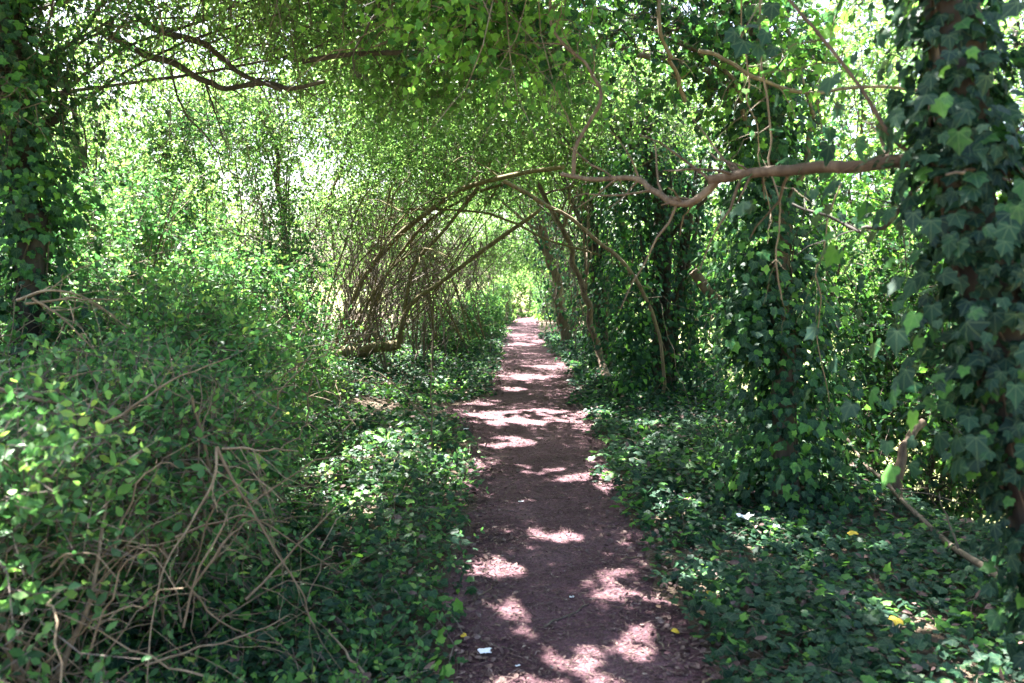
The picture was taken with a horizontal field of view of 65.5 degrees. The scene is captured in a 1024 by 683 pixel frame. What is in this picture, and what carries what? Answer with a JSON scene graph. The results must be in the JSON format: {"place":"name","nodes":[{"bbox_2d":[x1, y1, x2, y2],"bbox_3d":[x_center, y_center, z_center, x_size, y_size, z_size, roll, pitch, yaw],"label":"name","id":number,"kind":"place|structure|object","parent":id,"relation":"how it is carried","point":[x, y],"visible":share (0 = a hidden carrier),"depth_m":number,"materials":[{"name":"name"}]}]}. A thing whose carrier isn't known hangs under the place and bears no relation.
{"place":"outdoors","nodes":[
{"label":"outdoors","id":0,"kind":"place"},
{"bbox_2d":[1,282,1023,682],"bbox_3d":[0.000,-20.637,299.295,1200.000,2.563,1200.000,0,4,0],"label":"ground","id":1,"kind":"structure","parent":0,"point":[373,400],"depth_m":4.59,"materials":[{"name":"plant"}]},
{"bbox_2d":[0,66,168,332],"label":"hedge tree","id":2,"kind":"object","parent":1,"relation":"on","point":[125,90],"depth_m":16.77,"materials":[{"name":"green plant"}]},
{"bbox_2d":[0,0,182,431],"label":"ivy tree","id":3,"kind":"object","parent":1,"relation":"on","point":[30,220],"visible":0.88,"depth_m":4.91,"materials":[{"name":"green plant"}]},
{"bbox_2d":[0,188,194,425],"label":"shrub","id":4,"kind":"object","parent":1,"relation":"on","point":[77,251],"visible":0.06,"depth_m":5.53,"materials":[{"name":"green plant"}]},
{"bbox_2d":[0,284,251,605],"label":"shrub","id":5,"kind":"object","parent":1,"relation":"on","point":[55,351],"visible":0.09,"depth_m":3.70,"materials":[{"name":"green plant"}]},
{"bbox_2d":[0,140,271,340],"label":"shrub","id":6,"kind":"object","parent":1,"relation":"on","point":[146,232],"visible":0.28,"depth_m":7.53,"materials":[{"name":"green plant"}]},
{"bbox_2d":[38,0,236,284],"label":"tree","id":7,"kind":"object","parent":1,"relation":"on","point":[128,140],"visible":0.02,"depth_m":11.97,"materials":[{"name":"green plant"}]},
{"bbox_2d":[0,0,284,333],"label":"tree","id":8,"kind":"object","parent":1,"relation":"on","point":[89,135],"visible":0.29,"depth_m":9.14,"materials":[{"name":"green plant"}]},
{"bbox_2d":[86,137,235,269],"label":"hedge tree","id":9,"kind":"object","parent":1,"relation":"on","point":[175,189],"depth_m":27.23,"materials":[{"name":"green plant"}]},
{"bbox_2d":[44,114,289,316],"bbox_3d":[-4.947,-0.795,9.862,4.231,3.962,4.314,0,4,0],"label":"shrub","id":10,"kind":"object","parent":1,"relation":"on","point":[116,155],"visible":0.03,"depth_m":9.71,"materials":[{"name":"green plant"}]},
{"bbox_2d":[0,352,336,682],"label":"shrub","id":11,"kind":"object","parent":1,"relation":"on","point":[22,502],"visible":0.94,"depth_m":2.60,"materials":[{"name":"green plant"}]},
{"bbox_2d":[0,311,378,679],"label":"shrub","id":12,"kind":"object","parent":1,"relation":"on","point":[200,470],"visible":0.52,"depth_m":3.42,"materials":[{"name":"green plant"}]},
{"bbox_2d":[0,369,154,450],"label":"bramble","id":13,"kind":"object","parent":12,"relation":"on","point":[53,402],"visible":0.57,"depth_m":2.96,"materials":[{"name":"wood"}]},
{"bbox_2d":[16,256,191,474],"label":"bare branches","id":14,"kind":"object","parent":12,"relation":"attached to","point":[41,303],"visible":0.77,"depth_m":3.59,"materials":[{"name":"wood"}]},
{"bbox_2d":[84,321,234,432],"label":"branch","id":15,"kind":"object","parent":12,"relation":"attached to","point":[132,406],"visible":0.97,"depth_m":3.03,"materials":[{"name":"wood"}]},
{"bbox_2d":[133,446,347,682],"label":"bramble","id":16,"kind":"object","parent":12,"relation":"attached to","point":[217,451],"visible":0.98,"depth_m":2.94,"materials":[{"name":"wood"}]},
{"bbox_2d":[174,467,399,655],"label":"bramble","id":17,"kind":"object","parent":12,"relation":"attached to","point":[265,579],"visible":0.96,"depth_m":3.08,"materials":[{"name":"wood"}]},
{"bbox_2d":[0,256,389,527],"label":"shrub","id":18,"kind":"object","parent":1,"relation":"on","point":[218,320],"visible":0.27,"depth_m":5.01,"materials":[{"name":"green plant"}]},
{"bbox_2d":[104,87,367,370],"bbox_3d":[-3.662,-1.087,9.918,3.443,4.436,3.562,0,4,0],"label":"shrub","id":19,"kind":"object","parent":1,"relation":"on","point":[270,235],"visible":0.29,"depth_m":10.06,"materials":[{"name":"green plant"}]},
{"bbox_2d":[82,233,391,456],"bbox_3d":[-2.487,0.250,6.943,3.095,2.387,2.922,0,4,0],"label":"shrub","id":20,"kind":"object","parent":1,"relation":"on","point":[223,273],"visible":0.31,"depth_m":7.20,"materials":[{"name":"green plant"}]},
{"bbox_2d":[145,508,338,682],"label":"bramble","id":21,"kind":"object","parent":1,"relation":"on","point":[201,601],"visible":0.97,"depth_m":2.85,"materials":[{"name":"wood"}]},
{"bbox_2d":[132,124,365,337],"bbox_3d":[-6.289,-1.757,18.390,5.890,7.381,5.746,3,5,30],"label":"tree","id":22,"kind":"object","parent":1,"relation":"on","point":[230,204],"visible":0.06,"depth_m":17.61,"materials":[{"name":"green plant"}]},
{"bbox_2d":[0,319,511,682],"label":"ivy","id":23,"kind":"object","parent":1,"relation":"on","point":[453,378],"visible":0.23,"depth_m":4.43,"materials":[{"name":"green plant"}]},
{"bbox_2d":[327,629,364,673],"bbox_3d":[-0.684,1.283,3.275,0.022,0.109,0.297,-4,6,-45],"label":"stick","id":24,"kind":"object","parent":23,"relation":"on","point":[348,657],"visible":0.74,"depth_m":3.26,"materials":[{"name":"wood"}]},
{"bbox_2d":[26,402,488,682],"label":"periwinkle","id":25,"kind":"object","parent":1,"relation":"on","point":[210,678],"visible":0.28,"depth_m":3.56,"materials":[{"name":"green plant"}]},
{"bbox_2d":[0,0,547,190],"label":"tree","id":26,"kind":"object","parent":1,"relation":"on","point":[270,51],"visible":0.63,"depth_m":6.08,"materials":[{"name":"green plant"}]},
{"bbox_2d":[60,0,490,168],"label":"bough","id":27,"kind":"object","parent":26,"relation":"attached to","point":[262,2],"visible":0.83,"depth_m":4.90,"materials":[{"name":"green plant"}]},
{"bbox_2d":[293,0,730,223],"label":"bough","id":28,"kind":"object","parent":26,"relation":"attached to","point":[429,98],"visible":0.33,"depth_m":7.44,"materials":[{"name":"green plant"}]},
{"bbox_2d":[261,0,880,192],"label":"bough","id":29,"kind":"object","parent":26,"relation":"attached to","point":[480,25],"visible":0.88,"depth_m":4.73,"materials":[{"name":"green plant"}]},
{"bbox_2d":[648,0,694,116],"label":"branch","id":30,"kind":"object","parent":29,"relation":"attached to","point":[665,40],"visible":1,"depth_m":4.89,"materials":[{"name":"plant"}]},
{"bbox_2d":[698,48,916,144],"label":"branch","id":31,"kind":"object","parent":29,"relation":"attached to","point":[805,90],"visible":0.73,"depth_m":4.62,"materials":[{"name":"brown plant"}]},
{"bbox_2d":[414,0,827,51],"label":"bough","id":32,"kind":"object","parent":26,"relation":"attached to","point":[675,2],"visible":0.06,"depth_m":8.04,"materials":[{"name":"green plant"}]},
{"bbox_2d":[95,0,482,360],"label":"tree","id":33,"kind":"object","parent":1,"relation":"on","point":[280,148],"visible":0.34,"depth_m":11.59,"materials":[{"name":"green plant"}]},
{"bbox_2d":[196,153,392,376],"bbox_3d":[-3.880,-1.027,13.531,3.718,3.804,5.418,0,4,0],"label":"bare shrub","id":34,"kind":"object","parent":1,"relation":"on","point":[352,287],"visible":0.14,"depth_m":12.69,"materials":[{"name":"green plant"}]},
{"bbox_2d":[264,338,362,413],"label":"shrub","id":35,"kind":"object","parent":1,"relation":"on","point":[332,379],"visible":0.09,"depth_m":9.39,"materials":[{"name":"green plant"}]},
{"bbox_2d":[318,219,406,298],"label":"hedge tree","id":36,"kind":"object","parent":1,"relation":"on","point":[342,267],"visible":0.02,"depth_m":50.91,"materials":[{"name":"green plant"}]},
{"bbox_2d":[326,325,400,365],"bbox_3d":[-2.615,0.275,13.548,1.545,1.187,0.516,2,5,20],"label":"fallen log","id":37,"kind":"object","parent":1,"relation":"on","point":[365,350],"visible":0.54,"depth_m":13.35,"materials":[{"name":"wood"}]},
{"bbox_2d":[210,154,547,369],"bbox_3d":[-2.123,-1.237,13.649,5.509,3.595,4.421,0,4,0],"label":"bare shrub","id":38,"kind":"object","parent":1,"relation":"on","point":[379,335],"visible":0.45,"depth_m":13.24,"materials":[{"name":"green plant"}]},
{"bbox_2d":[278,112,483,328],"bbox_3d":[-3.065,-3.365,21.120,6.259,6.598,7.504,0,4,0],"label":"tree","id":39,"kind":"object","parent":1,"relation":"on","point":[370,197],"visible":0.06,"depth_m":19.57,"materials":[{"name":"green plant"}]},
{"bbox_2d":[295,186,488,340],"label":"bare shrub","id":40,"kind":"object","parent":1,"relation":"on","point":[375,268],"visible":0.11,"depth_m":17.57,"materials":[{"name":"brown plant"}]},
{"bbox_2d":[357,360,432,450],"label":"bare sapling","id":41,"kind":"object","parent":1,"relation":"on","point":[421,412],"visible":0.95,"depth_m":7.30,"materials":[{"name":"wood"}]},
{"bbox_2d":[309,188,501,361],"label":"bare shrub","id":42,"kind":"object","parent":1,"relation":"on","point":[418,323],"visible":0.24,"depth_m":15.87,"materials":[{"name":"brown plant"}]},
{"bbox_2d":[242,0,627,362],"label":"leaning tree","id":43,"kind":"object","parent":1,"relation":"on","point":[430,177],"visible":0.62,"depth_m":12.23,"materials":[{"name":"green plant"}]},
{"bbox_2d":[358,47,611,188],"bbox_3d":[0.062,-3.669,12.562,4.201,2.300,4.240,-3,5,-31],"label":"bough","id":44,"kind":"object","parent":43,"relation":"attached to","point":[484,129],"visible":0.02,"depth_m":12.77,"materials":[{"name":"green plant"}]},
{"bbox_2d":[288,0,682,180],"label":"bough","id":45,"kind":"object","parent":43,"relation":"attached to","point":[467,109],"visible":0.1,"depth_m":9.53,"materials":[{"name":"green plant"}]},
{"bbox_2d":[355,206,526,335],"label":"bare shrub","id":46,"kind":"object","parent":1,"relation":"on","point":[444,271],"visible":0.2,"depth_m":19.85,"materials":[{"name":"brown plant"}]},
{"bbox_2d":[360,160,550,320],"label":"tree","id":47,"kind":"object","parent":1,"relation":"on","point":[459,204],"visible":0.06,"depth_m":26.38,"materials":[{"name":"green plant"}]},
{"bbox_2d":[411,296,504,358],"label":"bush","id":48,"kind":"object","parent":1,"relation":"on","point":[486,321],"visible":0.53,"depth_m":17.17,"materials":[{"name":"green plant"}]},
{"bbox_2d":[384,219,533,323],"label":"bare shrub","id":49,"kind":"object","parent":1,"relation":"on","point":[453,275],"visible":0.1,"depth_m":24.30,"materials":[{"name":"brown plant"}]},
{"bbox_2d":[312,182,614,369],"bbox_3d":[-0.744,-1.205,14.600,4.876,3.492,4.999,0,4,0],"label":"bare shrub","id":50,"kind":"object","parent":1,"relation":"on","point":[458,282],"visible":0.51,"depth_m":14.53,"materials":[{"name":"brown plant"}]},
{"bbox_2d":[429,206,529,301],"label":"hedge tree","id":51,"kind":"object","parent":1,"relation":"on","point":[481,223],"visible":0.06,"depth_m":45.43,"materials":[{"name":"green plant"}]},
{"bbox_2d":[451,286,512,337],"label":"bush","id":52,"kind":"object","parent":1,"relation":"on","point":[500,311],"visible":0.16,"depth_m":22.39,"materials":[{"name":"green plant"}]},
{"bbox_2d":[445,227,544,321],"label":"bare shrub","id":53,"kind":"object","parent":1,"relation":"on","point":[493,287],"visible":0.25,"depth_m":26.89,"materials":[{"name":"brown plant"}]},
{"bbox_2d":[480,281,518,324],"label":"bush","id":54,"kind":"object","parent":1,"relation":"on","point":[508,318],"visible":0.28,"depth_m":30.48,"materials":[{"name":"green plant"}]},
{"bbox_2d":[393,300,622,330],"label":"grass","id":55,"kind":"structure","parent":1,"relation":"on","point":[537,316],"depth_m":33.72,"materials":[{"name":"plant"}]},
{"bbox_2d":[432,145,585,342],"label":"ivy tree","id":56,"kind":"object","parent":1,"relation":"on","point":[547,257],"visible":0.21,"depth_m":20.32,"materials":[{"name":"green plant"}]},
{"bbox_2d":[464,216,578,307],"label":"hedge tree","id":57,"kind":"object","parent":1,"relation":"on","point":[525,275],"visible":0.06,"depth_m":45.83,"materials":[{"name":"green plant"}]},
{"bbox_2d":[492,269,551,317],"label":"bush","id":58,"kind":"object","parent":1,"relation":"on","point":[519,288],"visible":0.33,"depth_m":36.66,"materials":[{"name":"green plant"}]},
{"bbox_2d":[477,194,577,323],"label":"ivy tree","id":59,"kind":"object","parent":1,"relation":"on","point":[495,209],"visible":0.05,"depth_m":29.35,"materials":[{"name":"green plant"}]},
{"bbox_2d":[474,210,556,287],"bbox_3d":[0.305,-3.154,28.360,3.580,3.094,5.206,1,4,10],"label":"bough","id":60,"kind":"object","parent":59,"relation":"attached to","point":[514,254],"visible":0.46,"depth_m":27.41,"materials":[{"name":"green plant"}]},
{"bbox_2d":[431,80,640,370],"bbox_3d":[0.743,-2.254,14.922,4.702,5.745,4.254,0,4,0],"label":"ivy tree","id":61,"kind":"object","parent":1,"relation":"on","point":[593,273],"visible":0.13,"depth_m":14.61,"materials":[{"name":"green plant"}]},
{"bbox_2d":[461,171,610,331],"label":"ivy tree","id":62,"kind":"object","parent":1,"relation":"on","point":[562,247],"visible":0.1,"depth_m":23.74,"materials":[{"name":"green plant"}]},
{"bbox_2d":[445,129,627,352],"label":"ivy tree","id":63,"kind":"object","parent":1,"relation":"on","point":[559,288],"visible":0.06,"depth_m":17.21,"materials":[{"name":"green plant"}]},
{"bbox_2d":[419,130,586,232],"bbox_3d":[0.172,-3.377,16.396,4.365,2.576,5.419,0,4,0],"label":"bough","id":64,"kind":"object","parent":63,"relation":"attached to","point":[531,183],"visible":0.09,"depth_m":16.03,"materials":[{"name":"green plant"}]},
{"bbox_2d":[530,276,553,321],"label":"bush","id":65,"kind":"object","parent":1,"relation":"on","point":[539,305],"visible":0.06,"depth_m":32.93,"materials":[{"name":"green plant"}]},
{"bbox_2d":[451,215,633,332],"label":"bare shrub","id":66,"kind":"object","parent":1,"relation":"on","point":[546,297],"visible":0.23,"depth_m":22.49,"materials":[{"name":"brown plant"}]},
{"bbox_2d":[490,231,611,330],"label":"bare shrub","id":67,"kind":"object","parent":1,"relation":"on","point":[534,282],"visible":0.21,"depth_m":26.25,"materials":[{"name":"brown plant"}]},
{"bbox_2d":[452,204,675,354],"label":"bare shrub","id":68,"kind":"object","parent":1,"relation":"on","point":[580,301],"visible":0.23,"depth_m":17.11,"materials":[{"name":"brown plant"}]},
{"bbox_2d":[475,92,692,376],"bbox_3d":[1.253,-2.138,13.616,3.964,5.597,3.698,2,5,30],"label":"leaning tree","id":69,"kind":"object","parent":1,"relation":"on","point":[583,284],"visible":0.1,"depth_m":13.31,"materials":[{"name":"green plant"}]},
{"bbox_2d":[533,70,710,391],"bbox_3d":[1.567,-1.639,12.366,2.408,5.541,2.608,-3,5,-34],"label":"ivy tree","id":70,"kind":"object","parent":1,"relation":"on","point":[581,168],"visible":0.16,"depth_m":12.03,"materials":[{"name":"green plant"}]},
{"bbox_2d":[472,2,784,401],"bbox_3d":[1.470,-1.804,10.930,4.539,5.506,4.101,0,4,0],"label":"ivy tree","id":71,"kind":"object","parent":1,"relation":"on","point":[659,278],"visible":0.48,"depth_m":10.65,"materials":[{"name":"green plant"}]},
{"bbox_2d":[503,179,669,397],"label":"branch","id":72,"kind":"object","parent":71,"relation":"attached to","point":[507,183],"visible":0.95,"depth_m":10.03,"materials":[{"name":"wood"}]},
{"bbox_2d":[534,66,731,372],"bbox_3d":[2.154,-2.150,13.821,4.211,5.824,4.000,0,4,0],"label":"ivy tree","id":73,"kind":"object","parent":1,"relation":"on","point":[675,264],"visible":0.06,"depth_m":14.01,"materials":[{"name":"green plant"}]},
{"bbox_2d":[564,170,716,331],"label":"tree","id":74,"kind":"object","parent":1,"relation":"on","point":[639,248],"visible":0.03,"depth_m":24.92,"materials":[{"name":"green plant"}]},
{"bbox_2d":[626,99,808,371],"bbox_3d":[4.700,-2.221,18.971,4.894,7.228,6.468,0,4,0],"label":"tree","id":75,"kind":"object","parent":1,"relation":"on","point":[713,213],"visible":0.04,"depth_m":18.25,"materials":[{"name":"green plant"}]},
{"bbox_2d":[535,0,918,524],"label":"ivy tree","id":76,"kind":"object","parent":1,"relation":"on","point":[775,346],"visible":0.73,"depth_m":5.61,"materials":[{"name":"green plant"}]},
{"bbox_2d":[506,0,1023,679],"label":"ivy tree","id":77,"kind":"object","parent":1,"relation":"on","point":[966,162],"visible":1,"depth_m":2.40,"materials":[{"name":"green plant"}]},
{"bbox_2d":[723,0,780,62],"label":"ivy sprig","id":78,"kind":"object","parent":77,"relation":"hanging from","point":[739,45],"visible":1,"depth_m":2.54,"materials":[{"name":"green plant"}]},
{"bbox_2d":[720,0,790,243],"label":"vine","id":79,"kind":"object","parent":77,"relation":"hanging from","point":[738,29],"visible":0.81,"depth_m":3.84,"materials":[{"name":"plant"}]},
{"bbox_2d":[706,0,806,324],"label":"vine","id":80,"kind":"object","parent":77,"relation":"hanging from","point":[764,254],"visible":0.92,"depth_m":3.33,"materials":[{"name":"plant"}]},
{"bbox_2d":[786,185,845,405],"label":"vine","id":81,"kind":"object","parent":77,"relation":"hanging from","point":[809,257],"visible":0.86,"depth_m":4.28,"materials":[{"name":"wood"}]},
{"bbox_2d":[791,181,923,278],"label":"branch","id":82,"kind":"object","parent":77,"relation":"attached to","point":[860,224],"visible":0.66,"depth_m":3.60,"materials":[{"name":"brown plant"}]},
{"bbox_2d":[536,330,1023,682],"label":"ivy","id":83,"kind":"object","parent":1,"relation":"on","point":[662,454],"visible":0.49,"depth_m":4.42,"materials":[{"name":"green plant"}]},
{"bbox_2d":[687,268,799,412],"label":"broken branch","id":84,"kind":"object","parent":83,"relation":"on","point":[696,275],"visible":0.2,"depth_m":8.54,"materials":[{"name":"brown plant"}]},
{"bbox_2d":[736,512,753,518],"bbox_3d":[1.503,1.116,5.126,0.084,0.036,0.082,-2,5,-28],"label":"paper scrap","id":85,"kind":"object","parent":83,"relation":"on","point":[748,515],"visible":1,"depth_m":5.12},
{"bbox_2d":[847,531,857,535],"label":"fallen leaf","id":86,"kind":"object","parent":83,"relation":"on","point":[850,533],"visible":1,"depth_m":4.72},
{"bbox_2d":[888,616,903,624],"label":"fallen leaf","id":87,"kind":"object","parent":83,"relation":"on","point":[896,621],"visible":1,"depth_m":3.53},
{"bbox_2d":[611,82,956,471],"bbox_3d":[3.217,-0.485,8.433,3.900,4.343,4.366,-2,5,-27],"label":"bush","id":88,"kind":"object","parent":1,"relation":"on","point":[842,199],"visible":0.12,"depth_m":7.55,"materials":[{"name":"green plant"}]},
{"bbox_2d":[646,0,1008,364],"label":"tree","id":89,"kind":"object","parent":1,"relation":"on","point":[819,6],"visible":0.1,"depth_m":9.17,"materials":[{"name":"green plant"}]},
{"bbox_2d":[802,194,889,321],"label":"hedge tree","id":90,"kind":"object","parent":1,"relation":"on","point":[854,270],"visible":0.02,"depth_m":35.32,"materials":[{"name":"green plant"}]},
{"bbox_2d":[703,0,1023,308],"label":"tree","id":91,"kind":"object","parent":1,"relation":"on","point":[1013,25],"visible":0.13,"depth_m":5.78,"materials":[{"name":"green plant"}]},
{"bbox_2d":[800,179,948,346],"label":"hedge tree","id":92,"kind":"object","parent":1,"relation":"on","point":[858,241],"visible":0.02,"depth_m":23.57,"materials":[{"name":"green plant"}]},
{"bbox_2d":[752,0,1023,464],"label":"tree","id":93,"kind":"object","parent":1,"relation":"on","point":[877,10],"visible":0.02,"depth_m":12.42,"materials":[{"name":"green plant"}]},
{"bbox_2d":[892,419,926,503],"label":"branch","id":94,"kind":"object","parent":1,"relation":"on","point":[901,461],"visible":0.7,"depth_m":5.85,"materials":[{"name":"brown plant"}]},
{"bbox_2d":[797,203,1023,527],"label":"bush","id":95,"kind":"object","parent":1,"relation":"on","point":[889,315],"visible":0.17,"depth_m":6.74,"materials":[{"name":"green plant"}]},
{"bbox_2d":[841,436,1017,590],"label":"fallen branch","id":96,"kind":"object","parent":1,"relation":"on","point":[969,557],"visible":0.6,"depth_m":4.90,"materials":[{"name":"wood"}]},
{"bbox_2d":[842,241,1019,522],"bbox_3d":[4.911,0.536,7.285,3.755,4.271,3.460,0,4,0],"label":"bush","id":97,"kind":"object","parent":1,"relation":"on","point":[948,449],"visible":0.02,"depth_m":7.07,"materials":[{"name":"green plant"}]},
{"bbox_2d":[989,24,1023,196],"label":"tree","id":98,"kind":"object","parent":1,"relation":"on","point":[1021,105],"depth_m":8.63,"materials":[{"name":"green plant"}]},
{"bbox_2d":[28,0,1023,281],"label":"sky","id":99,"kind":"structure","parent":0,"point":[859,53],"materials":[{"name":"white"}]},
{"bbox_2d":[441,309,721,682],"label":"path","id":100,"kind":"structure","parent":0,"point":[525,331],"depth_m":4.72,"materials":[{"name":"soil"}]},
{"bbox_2d":[477,647,491,653],"bbox_3d":[-0.119,1.353,3.486,0.072,0.011,0.041,-1,4,-11],"label":"paper scrap","id":101,"kind":"object","parent":100,"relation":"on","point":[484,650],"visible":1,"depth_m":3.48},
{"bbox_2d":[478,633,511,649],"bbox_3d":[-0.096,1.354,3.595,0.051,0.018,0.245,-4,6,-40],"label":"stick","id":102,"kind":"object","parent":100,"relation":"on","point":[492,643],"visible":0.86,"depth_m":3.57,"materials":[{"name":"wood"}]},
{"bbox_2d":[543,599,588,627],"bbox_3d":[0.286,1.327,3.882,0.087,0.023,0.381,3,5,34],"label":"stick","id":103,"kind":"object","parent":100,"relation":"on","point":[551,621],"visible":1,"depth_m":3.85,"materials":[{"name":"wood"}]},
{"bbox_2d":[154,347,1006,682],"bbox_3d":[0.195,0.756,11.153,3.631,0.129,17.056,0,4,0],"label":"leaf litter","id":104,"kind":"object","parent":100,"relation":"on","point":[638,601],"visible":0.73,"depth_m":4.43,"materials":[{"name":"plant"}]},
{"bbox_2d":[621,553,655,559],"bbox_3d":[0.750,1.267,4.703,0.242,0.016,0.018,-2,5,-25],"label":"stick","id":105,"kind":"object","parent":100,"relation":"on","point":[634,557],"visible":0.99,"depth_m":4.68,"materials":[{"name":"wood"}]},
{"bbox_2d":[656,633,664,654],"bbox_3d":[0.669,1.357,3.571,0.025,0.022,0.206,0,4,3],"label":"stick","id":106,"kind":"object","parent":100,"relation":"on","point":[658,640],"visible":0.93,"depth_m":3.59,"materials":[{"name":"wood"}]},
{"bbox_2d":[702,677,713,682],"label":"stick","id":107,"kind":"object","parent":100,"relation":"on","point":[708,680],"visible":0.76,"depth_m":3.24,"materials":[{"name":"wood"}]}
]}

